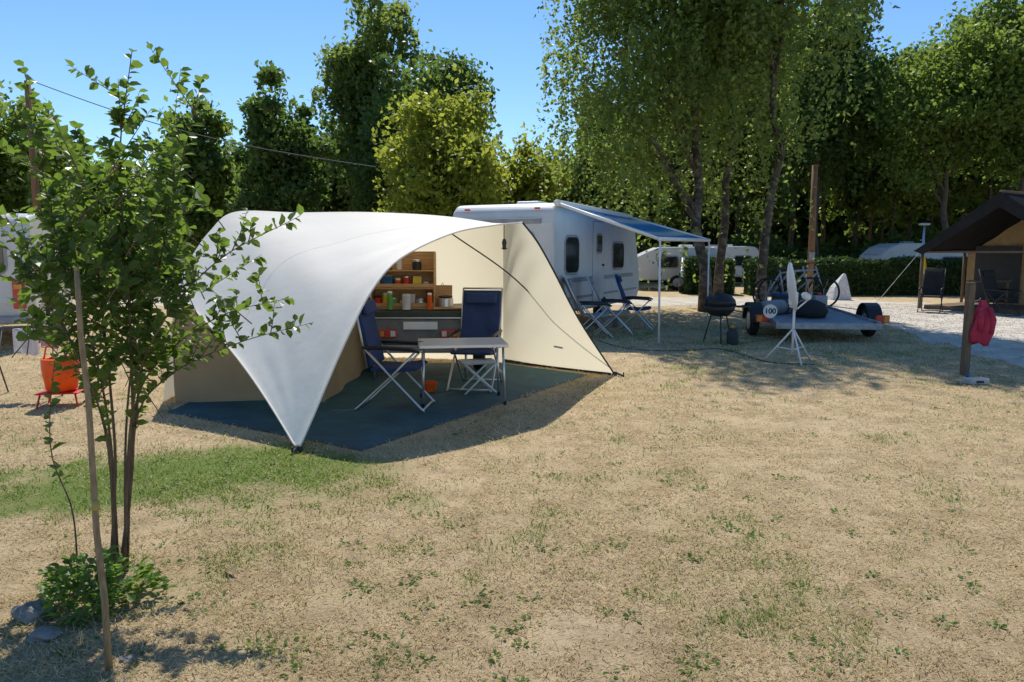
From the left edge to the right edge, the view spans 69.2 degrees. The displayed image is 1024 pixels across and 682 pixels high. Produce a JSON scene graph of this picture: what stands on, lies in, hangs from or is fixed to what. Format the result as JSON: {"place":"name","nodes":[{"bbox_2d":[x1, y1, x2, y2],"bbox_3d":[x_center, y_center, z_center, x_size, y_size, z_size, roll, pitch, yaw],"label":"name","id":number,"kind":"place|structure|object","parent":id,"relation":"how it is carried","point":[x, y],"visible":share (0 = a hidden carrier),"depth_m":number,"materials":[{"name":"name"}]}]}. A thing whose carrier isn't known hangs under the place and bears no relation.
{"place":"outdoors","nodes":[
{"label":"outdoors","id":0,"kind":"place"},
{"bbox_2d":[0,0,1022,169],"label":"sky","id":1,"kind":"structure","parent":0,"point":[223,40],"materials":[{"name":"blue"}]},
{"bbox_2d":[0,274,1023,681],"bbox_3d":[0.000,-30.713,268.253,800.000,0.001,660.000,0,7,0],"label":"ground","id":2,"kind":"structure","parent":0,"point":[680,316],"depth_m":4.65,"materials":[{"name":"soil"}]},
{"bbox_2d":[24,78,40,214],"bbox_3d":[-17.039,-5.429,26.541,0.280,7.720,0.280,0,7,0],"label":"utility pole","id":3,"kind":"object","parent":2,"relation":"on","point":[34,184],"visible":0.2,"depth_m":26.39,"materials":[{"name":"wood"}]},
{"bbox_2d":[36,82,375,166],"bbox_3d":[-10.529,-7.161,23.966,13.851,3.572,0.030,2,7,20],"label":"overhead cable","id":4,"kind":"object","parent":3,"relation":"attached to","point":[215,138],"visible":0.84,"depth_m":23.45,"materials":[{"name":"rubber"}]},
{"bbox_2d":[11,600,55,625],"bbox_3d":[-2.172,1.218,3.368,0.179,0.082,0.153,0,7,0],"label":"rock","id":5,"kind":"object","parent":2,"relation":"on","point":[28,613],"visible":0.81,"depth_m":3.32,"materials":[{"name":"stone"}]},
{"bbox_2d":[0,325,69,395],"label":"drying rack","id":6,"kind":"object","parent":2,"relation":"on","point":[2,328],"visible":0.41,"depth_m":8.60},
{"bbox_2d":[12,329,39,355],"bbox_3d":[-5.480,0.013,8.372,0.240,0.306,0.080,-2,7,-14],"label":"towel","id":7,"kind":"object","parent":6,"relation":"hanging from","point":[33,349],"visible":0.59,"depth_m":8.36,"materials":[{"name":"white fabric"}]},
{"bbox_2d":[0,213,72,329],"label":"caravan","id":8,"kind":"object","parent":2,"relation":"on","point":[9,314],"visible":0.17,"depth_m":12.46,"materials":[{"name":"white paint"}]},
{"bbox_2d":[0,241,7,274],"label":"window","id":9,"kind":"structure","parent":8,"relation":"in","point":[3,251],"depth_m":12.35,"materials":[{"name":"black glass"}]},
{"bbox_2d":[0,79,86,213],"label":"broadleaf tree","id":10,"kind":"object","parent":2,"relation":"on","point":[15,187],"visible":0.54,"depth_m":29.80,"materials":[{"name":"green plant"}]},
{"bbox_2d":[25,626,63,643],"bbox_3d":[-2.009,1.255,3.190,0.136,0.050,0.104,0,7,0],"label":"rock","id":11,"kind":"object","parent":2,"relation":"on","point":[45,634],"visible":0.98,"depth_m":3.16,"materials":[{"name":"stone"}]},
{"bbox_2d":[34,388,83,408],"bbox_3d":[-4.860,0.615,8.031,0.420,0.160,0.340,-1,7,-11],"label":"table","id":12,"kind":"object","parent":2,"relation":"on","point":[46,392],"visible":0.6,"depth_m":7.91,"materials":[{"name":"plastic"}]},
{"bbox_2d":[40,345,79,391],"bbox_3d":[-4.860,0.270,7.990,0.367,0.529,0.356,0,7,0],"label":"bucket","id":13,"kind":"object","parent":12,"relation":"on","point":[66,380],"visible":0.65,"depth_m":7.88,"materials":[{"name":"plastic"}]},
{"bbox_2d":[74,266,112,670],"bbox_3d":[-1.718,0.522,3.041,0.034,1.641,0.476,-4,8,-32],"label":"wooden stake","id":14,"kind":"object","parent":2,"relation":"on","point":[95,503],"visible":0.98,"depth_m":3.02,"materials":[{"name":"brown wood"}]},
{"bbox_2d":[35,545,176,627],"bbox_3d":[-1.956,1.109,3.465,0.676,0.273,0.497,0,7,0],"label":"leafy plant","id":15,"kind":"object","parent":2,"relation":"on","point":[59,580],"visible":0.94,"depth_m":3.45,"materials":[{"name":"plant"}]},
{"bbox_2d":[40,139,192,252],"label":"broadleaf tree","id":16,"kind":"object","parent":2,"relation":"on","point":[139,178],"visible":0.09,"depth_m":42.65,"materials":[{"name":"green plant"}]},
{"bbox_2d":[119,654,135,663],"bbox_3d":[-1.560,1.287,3.012,0.064,0.026,0.056,0,7,0],"label":"rock","id":17,"kind":"object","parent":2,"relation":"on","point":[122,658],"visible":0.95,"depth_m":3.00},
{"bbox_2d":[0,42,313,571],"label":"young shrub","id":18,"kind":"object","parent":2,"relation":"on","point":[136,274],"visible":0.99,"depth_m":3.55,"materials":[{"name":"green plant"}]},
{"bbox_2d":[144,89,243,253],"bbox_3d":[-14.118,-6.829,33.228,4.219,8.909,4.878,0,7,0],"label":"broadleaf tree","id":19,"kind":"object","parent":2,"relation":"on","point":[212,168],"visible":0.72,"depth_m":32.61,"materials":[{"name":"green plant"}]},
{"bbox_2d":[168,139,268,247],"bbox_3d":[-14.710,-7.061,39.305,7.089,7.950,6.952,0,7,0],"label":"broadleaf tree","id":20,"kind":"object","parent":2,"relation":"on","point":[238,160],"visible":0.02,"depth_m":37.37,"materials":[{"name":"green plant"}]},
{"bbox_2d":[223,59,339,212],"bbox_3d":[-8.665,-6.091,28.452,4.452,8.587,4.696,0,7,0],"label":"broadleaf tree","id":21,"kind":"object","parent":2,"relation":"on","point":[283,182],"visible":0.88,"depth_m":27.48,"materials":[{"name":"green plant"}]},
{"bbox_2d":[305,112,359,211],"bbox_3d":[-9.860,-8.169,41.517,7.696,9.581,6.445,4,8,29],"label":"broadleaf tree","id":22,"kind":"object","parent":2,"relation":"on","point":[334,204],"visible":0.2,"depth_m":39.42,"materials":[{"name":"green plant"}]},
{"bbox_2d":[309,0,427,211],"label":"birch tree","id":23,"kind":"object","parent":2,"relation":"on","point":[348,77],"visible":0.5,"depth_m":34.70,"materials":[{"name":"green plant"}]},
{"bbox_2d":[169,363,586,449],"bbox_3d":[-1.265,0.618,8.596,4.570,0.001,4.880,0,7,0],"label":"groundsheet","id":24,"kind":"object","parent":2,"relation":"on","point":[391,410],"visible":0.67,"depth_m":7.97,"materials":[{"name":"fabric"}]},
{"bbox_2d":[353,297,435,412],"bbox_3d":[-1.244,0.112,7.854,0.766,1.202,0.574,1,7,6],"label":"camping chair","id":25,"kind":"object","parent":24,"relation":"on","point":[373,347],"visible":0.81,"depth_m":7.70,"materials":[{"name":"blue fabric"}]},
{"bbox_2d":[365,303,485,377],"bbox_3d":[-1.200,-0.036,10.340,1.650,0.896,1.620,0,7,0],"label":"camping kitchen","id":26,"kind":"object","parent":24,"relation":"on","point":[402,324],"visible":0.34,"depth_m":9.56,"materials":[{"name":"metal"}]},
{"bbox_2d":[387,291,392,309],"bbox_3d":[-1.570,-0.523,9.556,0.070,0.238,0.070,0,7,0],"label":"bottle","id":27,"kind":"object","parent":26,"relation":"on","point":[389,300],"visible":1,"depth_m":9.53,"materials":[{"name":"green plastic"}]},
{"bbox_2d":[402,294,410,309],"bbox_3d":[-1.360,-0.504,9.559,0.110,0.200,0.110,0,7,0],"label":"paper roll","id":28,"kind":"object","parent":26,"relation":"on","point":[406,301],"visible":1,"depth_m":9.52,"materials":[{"name":"white paper"}]},
{"bbox_2d":[370,251,461,308],"bbox_3d":[-1.209,-0.790,9.675,1.258,0.750,0.340,0,7,0],"label":"kitchen shelf","id":29,"kind":"object","parent":26,"relation":"on","point":[427,272],"visible":0.52,"depth_m":9.79,"materials":[{"name":"brown wood"}]},
{"bbox_2d":[382,276,393,283],"bbox_3d":[-1.620,-0.776,9.697,0.130,0.157,0.070,1,7,9],"label":"food box","id":30,"kind":"object","parent":29,"relation":"on","point":[387,279],"visible":0.65,"depth_m":9.66,"materials":[{"name":"blue plastic"}]},
{"bbox_2d":[412,259,420,269],"bbox_3d":[-1.240,-0.995,9.671,0.120,0.138,0.120,0,7,0],"label":"jar","id":31,"kind":"object","parent":29,"relation":"on","point":[416,264],"visible":1,"depth_m":9.62,"materials":[{"name":"glass"}]},
{"bbox_2d":[433,282,451,305],"bbox_3d":[-0.920,-0.619,9.816,0.260,0.311,0.068,0,7,0],"label":"cutting board","id":32,"kind":"object","parent":29,"relation":"on","point":[441,289],"visible":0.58,"depth_m":9.81,"materials":[{"name":"brown wood"}]},
{"bbox_2d":[438,295,452,306],"bbox_3d":[-0.870,-0.523,9.727,0.200,0.148,0.200,0,7,0],"label":"pot","id":33,"kind":"object","parent":29,"relation":"on","point":[445,300],"visible":1,"depth_m":9.65,"materials":[{"name":"metal"}]},
{"bbox_2d":[420,381,437,391],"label":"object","id":34,"kind":"object","parent":24,"relation":"on","point":[429,386],"visible":0.78,"depth_m":8.71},
{"bbox_2d":[418,337,508,407],"bbox_3d":[-0.550,0.333,8.179,0.952,0.666,0.650,-1,7,-8],"label":"camping table","id":35,"kind":"object","parent":24,"relation":"on","point":[479,342],"visible":0.94,"depth_m":7.96,"materials":[{"name":"metal"}]},
{"bbox_2d":[446,287,502,391],"bbox_3d":[-0.439,-0.035,9.074,0.574,1.202,0.806,1,7,10],"label":"camping chair","id":36,"kind":"object","parent":24,"relation":"on","point":[481,313],"visible":0.77,"depth_m":9.28,"materials":[{"name":"blue fabric"}]},
{"bbox_2d":[458,358,496,394],"bbox_3d":[-0.400,0.416,8.733,0.420,0.384,0.300,-2,7,-17],"label":"folding stool","id":37,"kind":"object","parent":24,"relation":"on","point":[478,361],"visible":0.91,"depth_m":8.62,"materials":[{"name":"white metal"}]},
{"bbox_2d":[163,211,623,453],"bbox_3d":[-2.080,-0.535,9.498,5.111,2.187,5.048,6,9,40],"label":"awning tent","id":38,"kind":"object","parent":2,"relation":"on","point":[326,271],"visible":0.81,"depth_m":8.17,"materials":[{"name":"white fabric"}]},
{"bbox_2d":[330,29,506,211],"bbox_3d":[-4.222,-7.956,32.239,8.119,11.390,6.973,0,7,0],"label":"broadleaf tree","id":39,"kind":"object","parent":2,"relation":"on","point":[361,177],"visible":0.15,"depth_m":30.88,"materials":[{"name":"green plant"}]},
{"bbox_2d":[371,63,516,216],"bbox_3d":[-2.389,-5.266,24.869,5.127,7.805,6.045,0,7,0],"label":"broadleaf tree","id":40,"kind":"object","parent":2,"relation":"on","point":[445,167],"visible":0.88,"depth_m":23.63,"materials":[{"name":"green plant"}]},
{"bbox_2d":[70,214,941,295],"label":"hedge","id":41,"kind":"object","parent":2,"relation":"on","point":[841,251],"visible":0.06,"depth_m":40.31,"materials":[{"name":"green plant"}]},
{"bbox_2d":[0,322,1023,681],"bbox_3d":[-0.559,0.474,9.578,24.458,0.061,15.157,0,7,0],"label":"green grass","id":42,"kind":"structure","parent":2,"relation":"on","point":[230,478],"depth_m":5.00,"materials":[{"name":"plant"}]},
{"bbox_2d":[7,354,1023,681],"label":"green weeds","id":43,"kind":"object","parent":2,"relation":"on","point":[509,630],"visible":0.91,"depth_m":3.51,"materials":[{"name":"plant"}]},
{"bbox_2d":[71,91,966,269],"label":"distant wood","id":44,"kind":"object","parent":2,"relation":"on","point":[835,230],"visible":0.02,"depth_m":62.05,"materials":[{"name":"plant"}]},
{"bbox_2d":[483,122,574,203],"bbox_3d":[0.385,-4.870,27.639,3.844,6.379,3.554,0,7,0],"label":"broadleaf tree","id":45,"kind":"object","parent":2,"relation":"on","point":[526,178],"visible":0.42,"depth_m":26.60,"materials":[{"name":"green plant"}]},
{"bbox_2d":[453,199,710,342],"bbox_3d":[2.174,-1.751,17.161,4.256,2.665,7.152,3,8,25],"label":"caravan","id":46,"kind":"object","parent":2,"relation":"on","point":[578,242],"visible":0.58,"depth_m":15.24,"materials":[{"name":"white paint"}]},
{"bbox_2d":[564,234,579,274],"bbox_3d":[1.193,-1.714,14.784,0.040,0.800,0.840,3,8,25],"label":"window","id":47,"kind":"structure","parent":46,"relation":"in","point":[571,242],"depth_m":14.73,"materials":[{"name":"black glass"}]},
{"bbox_2d":[592,220,604,300],"bbox_3d":[1.908,-1.732,16.269,0.061,1.770,0.770,3,8,25],"label":"door","id":48,"kind":"structure","parent":46,"relation":"in","point":[598,264],"depth_m":16.22,"materials":[{"name":"white paint"}]},
{"bbox_2d":[611,241,623,269],"bbox_3d":[2.505,-2.017,17.544,0.040,0.680,0.950,3,8,25],"label":"window","id":49,"kind":"structure","parent":46,"relation":"in","point":[617,262],"depth_m":17.48,"materials":[{"name":"black glass"}]},
{"bbox_2d":[562,275,613,338],"bbox_3d":[1.451,-0.660,14.311,0.966,1.202,0.574,0,7,-3],"label":"camping chair","id":50,"kind":"object","parent":2,"relation":"on","point":[568,283],"visible":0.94,"depth_m":14.10,"materials":[{"name":"blue fabric"}]},
{"bbox_2d":[529,124,671,242],"bbox_3d":[4.782,-7.316,39.451,7.379,8.398,7.052,4,8,27],"label":"broadleaf tree","id":51,"kind":"object","parent":2,"relation":"on","point":[577,193],"visible":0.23,"depth_m":37.50,"materials":[{"name":"green plant"}]},
{"bbox_2d":[598,316,617,327],"bbox_3d":[2.115,-0.420,16.329,0.360,0.210,0.500,3,8,25],"label":"door step","id":52,"kind":"object","parent":2,"relation":"on","point":[603,320],"depth_m":16.15,"materials":[{"name":"grey plastic"}]},
{"bbox_2d":[586,274,632,334],"bbox_3d":[1.969,-0.744,15.001,0.966,1.202,0.574,1,7,5],"label":"camping chair","id":53,"kind":"object","parent":2,"relation":"on","point":[616,313],"visible":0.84,"depth_m":14.77,"materials":[{"name":"blue fabric"}]},
{"bbox_2d":[613,273,654,329],"bbox_3d":[2.620,-0.857,15.936,0.879,1.202,0.574,2,7,14],"label":"camping chair","id":54,"kind":"object","parent":2,"relation":"on","point":[618,279],"visible":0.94,"depth_m":15.75,"materials":[{"name":"blue fabric"}]},
{"bbox_2d":[614,126,676,238],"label":"woodland tree","id":55,"kind":"object","parent":2,"relation":"on","point":[661,187],"visible":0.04,"depth_m":42.96,"materials":[{"name":"green plant"}]},
{"bbox_2d":[643,111,703,244],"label":"woodland tree","id":56,"kind":"object","parent":2,"relation":"on","point":[678,205],"depth_m":50.21,"materials":[{"name":"green plant"}]},
{"bbox_2d":[637,245,716,289],"bbox_3d":[6.597,-3.266,32.760,4.752,1.935,2.192,0,7,4],"label":"caravan","id":57,"kind":"object","parent":2,"relation":"on","point":[648,270],"visible":0.38,"depth_m":31.72,"materials":[{"name":"white paint"}]},
{"bbox_2d":[657,256,678,268],"bbox_3d":[6.658,-3.370,31.679,0.900,0.550,0.040,0,7,4],"label":"window","id":58,"kind":"structure","parent":57,"relation":"in","point":[673,261],"depth_m":31.66,"materials":[{"name":"black glass"}]},
{"bbox_2d":[634,76,742,244],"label":"woodland tree","id":59,"kind":"object","parent":2,"relation":"on","point":[673,220],"visible":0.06,"depth_m":44.27,"materials":[{"name":"green plant"}]},
{"bbox_2d":[530,0,854,311],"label":"birch tree","id":60,"kind":"object","parent":2,"relation":"on","point":[626,150],"visible":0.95,"depth_m":19.20,"materials":[{"name":"green plant"}]},
{"bbox_2d":[678,256,715,292],"bbox_3d":[7.897,-2.793,30.878,1.754,1.447,4.240,2,7,15],"label":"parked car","id":61,"kind":"object","parent":2,"relation":"on","point":[681,286],"visible":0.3,"depth_m":29.62,"materials":[{"name":"white metal"}]},
{"bbox_2d":[597,340,814,364],"bbox_3d":[3.041,0.162,12.359,4.067,0.014,0.990,6,9,39],"label":"ground cable","id":62,"kind":"object","parent":2,"relation":"on","point":[710,348],"visible":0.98,"depth_m":12.36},
{"bbox_2d":[681,255,735,294],"bbox_3d":[7.665,-2.563,28.907,2.036,1.611,1.262,2,7,18],"label":"hedge","id":63,"kind":"object","parent":2,"relation":"on","point":[691,287],"visible":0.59,"depth_m":28.70,"materials":[{"name":"plant"}]},
{"bbox_2d":[613,0,809,293],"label":"birch tree","id":64,"kind":"object","parent":2,"relation":"on","point":[718,283],"visible":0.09,"depth_m":21.43,"materials":[{"name":"green plant"}]},
{"bbox_2d":[701,175,744,243],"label":"woodland tree","id":65,"kind":"object","parent":2,"relation":"on","point":[717,205],"visible":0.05,"depth_m":56.95,"materials":[{"name":"green plant"}]},
{"bbox_2d":[703,290,753,344],"bbox_3d":[3.894,-0.443,13.451,0.850,0.961,0.589,0,7,0],"label":"kettle grill","id":66,"kind":"object","parent":2,"relation":"on","point":[719,304],"visible":0.98,"depth_m":13.25,"materials":[{"name":"black metal"}]},
{"bbox_2d":[726,325,737,344],"bbox_3d":[3.934,-0.113,13.244,0.200,0.350,0.197,0,7,0],"label":"gas bottle","id":67,"kind":"object","parent":2,"relation":"on","point":[732,335],"visible":1,"depth_m":13.17,"materials":[{"name":"metal"}]},
{"bbox_2d":[710,245,758,276],"bbox_3d":[9.764,-3.775,36.763,4.352,1.985,2.192,0,7,0],"label":"caravan","id":68,"kind":"object","parent":2,"relation":"on","point":[738,254],"visible":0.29,"depth_m":35.65,"materials":[{"name":"white paint"}]},
{"bbox_2d":[734,255,751,266],"bbox_3d":[11.100,-3.854,35.691,0.900,0.550,0.040,0,7,0],"label":"window","id":69,"kind":"structure","parent":68,"relation":"in","point":[739,259],"depth_m":35.66,"materials":[{"name":"black glass"}]},
{"bbox_2d":[689,59,806,241],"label":"woodland tree","id":70,"kind":"object","parent":2,"relation":"on","point":[739,195],"visible":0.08,"depth_m":42.36,"materials":[{"name":"green plant"}]},
{"bbox_2d":[719,166,790,248],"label":"woodland tree","id":71,"kind":"object","parent":2,"relation":"on","point":[744,201],"visible":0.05,"depth_m":50.50,"materials":[{"name":"green plant"}]},
{"bbox_2d":[672,0,899,301],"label":"birch tree","id":72,"kind":"object","parent":2,"relation":"on","point":[770,42],"visible":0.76,"depth_m":19.25,"materials":[{"name":"green plant"}]},
{"bbox_2d":[764,262,810,365],"bbox_3d":[4.304,-0.431,11.118,0.666,1.508,0.708,-3,7,-20],"label":"satellite dish","id":73,"kind":"object","parent":2,"relation":"on","point":[793,293],"visible":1,"depth_m":11.03,"materials":[{"name":"white metal"}]},
{"bbox_2d":[759,3,847,256],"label":"woodland tree","id":74,"kind":"object","parent":2,"relation":"on","point":[776,215],"visible":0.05,"depth_m":43.98,"materials":[{"name":"green plant"}]},
{"bbox_2d":[742,300,889,335],"bbox_3d":[5.996,-0.594,15.835,2.460,0.685,4.790,1,7,6],"label":"flatbed trailer","id":75,"kind":"object","parent":2,"relation":"on","point":[868,319],"visible":0.94,"depth_m":14.13,"materials":[{"name":"metal"}]},
{"bbox_2d":[761,299,791,313],"bbox_3d":[5.360,-0.690,15.025,0.840,0.312,0.312,-4,8,-28],"label":"cargo bag","id":76,"kind":"object","parent":75,"relation":"on","point":[781,306],"visible":0.61,"depth_m":14.91,"materials":[{"name":"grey fabric"}]},
{"bbox_2d":[752,263,822,301],"bbox_3d":[5.974,-1.180,16.035,1.744,1.005,0.567,-2,7,-14],"label":"bicycle","id":77,"kind":"object","parent":75,"relation":"on","point":[780,273],"visible":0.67,"depth_m":15.97,"materials":[{"name":"metal"}]},
{"bbox_2d":[757,262,839,307],"bbox_3d":[6.307,-1.221,16.329,1.744,1.005,0.567,1,7,9],"label":"bicycle","id":78,"kind":"object","parent":75,"relation":"on","point":[810,284],"visible":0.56,"depth_m":16.27,"materials":[{"name":"metal"}]},
{"bbox_2d":[791,300,827,317],"bbox_3d":[5.845,-0.643,14.574,0.704,0.335,0.680,-1,7,-11],"label":"cargo bag","id":79,"kind":"object","parent":75,"relation":"on","point":[814,308],"visible":0.85,"depth_m":14.32,"materials":[{"name":"black fabric"}]},
{"bbox_2d":[811,293,827,306],"bbox_3d":[6.417,-0.811,15.506,0.280,0.395,0.200,-1,7,-6],"label":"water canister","id":80,"kind":"object","parent":79,"relation":"on","point":[822,298],"visible":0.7,"depth_m":15.41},
{"bbox_2d":[757,0,894,256],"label":"broadleaf tree","id":81,"kind":"object","parent":2,"relation":"on","point":[830,145],"visible":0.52,"depth_m":35.19,"materials":[{"name":"green plant"}]},
{"bbox_2d":[802,23,891,248],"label":"woodland tree","id":82,"kind":"object","parent":2,"relation":"on","point":[830,216],"visible":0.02,"depth_m":49.38,"materials":[{"name":"green plant"}]},
{"bbox_2d":[740,254,967,295],"bbox_3d":[15.210,-2.476,28.128,12.724,1.625,1.223,0,7,1],"label":"hedge","id":83,"kind":"object","parent":2,"relation":"on","point":[875,277],"visible":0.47,"depth_m":27.84,"materials":[{"name":"plant"}]},
{"bbox_2d":[821,40,904,251],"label":"woodland tree","id":84,"kind":"object","parent":2,"relation":"on","point":[854,206],"visible":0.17,"depth_m":42.24,"materials":[{"name":"green plant"}]},
{"bbox_2d":[837,189,899,240],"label":"woodland tree","id":85,"kind":"object","parent":2,"relation":"on","point":[860,230],"visible":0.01,"depth_m":51.53,"materials":[{"name":"green plant"}]},
{"bbox_2d":[859,208,916,239],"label":"woodland tree","id":86,"kind":"object","parent":2,"relation":"on","point":[875,227],"visible":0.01,"depth_m":57.67,"materials":[{"name":"green plant"}]},
{"bbox_2d":[839,48,938,242],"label":"woodland tree","id":87,"kind":"object","parent":2,"relation":"on","point":[898,194],"visible":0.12,"depth_m":41.88,"materials":[{"name":"green plant"}]},
{"bbox_2d":[857,241,967,263],"bbox_3d":[17.427,-3.384,33.029,5.552,2.105,2.292,0,7,2],"label":"caravan","id":88,"kind":"object","parent":2,"relation":"on","point":[890,250],"visible":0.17,"depth_m":31.90,"materials":[{"name":"white paint"}]},
{"bbox_2d":[819,0,1023,231],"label":"broadleaf tree","id":89,"kind":"object","parent":2,"relation":"on","point":[939,112],"visible":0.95,"depth_m":31.71,"materials":[{"name":"green plant"}]},
{"bbox_2d":[882,191,960,240],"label":"woodland tree","id":90,"kind":"object","parent":2,"relation":"on","point":[907,219],"visible":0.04,"depth_m":46.40,"materials":[{"name":"green plant"}]},
{"bbox_2d":[906,197,960,238],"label":"woodland tree","id":91,"kind":"object","parent":2,"relation":"on","point":[917,228],"visible":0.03,"depth_m":52.89,"materials":[{"name":"green plant"}]},
{"bbox_2d":[876,190,1023,314],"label":"safari tent","id":92,"kind":"object","parent":2,"relation":"on","point":[989,234],"visible":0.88,"depth_m":21.45,"materials":[{"name":"brown fabric"}]},
{"bbox_2d":[974,246,1022,303],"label":"doorway","id":93,"kind":"structure","parent":92,"relation":"in","point":[1006,266],"depth_m":21.81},
{"bbox_2d":[908,44,1007,226],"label":"woodland tree","id":94,"kind":"object","parent":2,"relation":"on","point":[961,201],"visible":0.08,"depth_m":41.47,"materials":[{"name":"green plant"}]},
{"bbox_2d":[933,10,998,213],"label":"woodland tree","id":95,"kind":"object","parent":2,"relation":"on","point":[980,197],"visible":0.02,"depth_m":46.66,"materials":[{"name":"green plant"}]},
{"bbox_2d":[959,282,980,375],"bbox_3d":[6.121,-0.159,9.904,0.179,1.242,0.086,-1,7,-9],"label":"wooden post","id":96,"kind":"object","parent":2,"relation":"on","point":[970,300],"visible":0.94,"depth_m":9.87,"materials":[{"name":"brown wood"}]},
{"bbox_2d":[970,300,996,345],"bbox_3d":[6.234,-0.237,9.852,0.328,0.610,0.217,0,7,0],"label":"jacket","id":97,"kind":"object","parent":96,"relation":"hanging from","point":[982,330],"visible":1,"depth_m":9.79,"materials":[{"name":"red fabric"}]},
{"bbox_2d":[961,377,989,384],"bbox_3d":[5.823,0.502,9.321,0.270,0.070,0.166,-1,7,-6],"label":"concrete block","id":98,"kind":"object","parent":2,"relation":"on","point":[975,380],"depth_m":9.25,"materials":[{"name":"concrete"}]},
{"bbox_2d":[931,0,1023,191],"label":"broadleaf tree","id":99,"kind":"object","parent":2,"relation":"on","point":[996,142],"visible":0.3,"depth_m":31.54,"materials":[{"name":"green plant"}]},
{"bbox_2d":[944,10,1019,212],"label":"woodland tree","id":100,"kind":"object","parent":2,"relation":"on","point":[991,182],"visible":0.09,"depth_m":41.06,"materials":[{"name":"green plant"}]},
{"bbox_2d":[73,297,1023,366],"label":"gravel path","id":101,"kind":"structure","parent":0,"point":[684,301],"depth_m":17.31,"materials":[{"name":"gravel"}]},
{"bbox_2d":[805,165,817,299],"bbox_3d":[9.555,-3.382,23.645,0.230,4.352,0.260,0,7,0],"label":"wooden pole","id":102,"kind":"object","parent":101,"relation":"on","point":[811,246],"visible":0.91,"depth_m":23.57,"materials":[{"name":"brown wood"}]},
{"bbox_2d":[917,268,945,312],"bbox_3d":[11.459,-1.379,20.262,0.574,1.202,0.879,5,8,36],"label":"camping chair","id":103,"kind":"object","parent":101,"relation":"on","point":[933,282],"visible":0.98,"depth_m":20.40,"materials":[{"name":"black fabric"}]},
{"bbox_2d":[966,280,1010,306],"bbox_3d":[13.200,-1.317,20.591,1.100,0.740,0.600,-4,8,-28],"label":"picnic table","id":104,"kind":"object","parent":101,"relation":"on","point":[1006,294],"visible":0.43,"depth_m":20.52,"materials":[{"name":"brown wood"}]},
{"bbox_2d":[978,269,1021,316],"bbox_3d":[12.664,-1.260,19.282,0.574,1.202,0.879,-3,7,-21],"label":"camping chair","id":105,"kind":"object","parent":101,"relation":"on","point":[989,282],"visible":0.9,"depth_m":19.43,"materials":[{"name":"black fabric"}]},
{"bbox_2d":[770,293,804,301],"bbox_3d":[5.785,-0.798,15.524,0.660,0.365,0.460,1,7,6],"label":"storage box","id":106,"kind":"object","parent":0,"point":[778,296],"visible":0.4,"depth_m":15.32,"materials":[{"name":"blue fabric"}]},
{"bbox_2d":[826,274,850,299],"bbox_3d":[11.235,-1.872,25.558,0.736,0.893,0.558,-1,7,-11],"label":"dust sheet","id":107,"kind":"object","parent":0,"point":[843,284],"visible":0.93,"depth_m":25.41,"materials":[{"name":"white fabric"}]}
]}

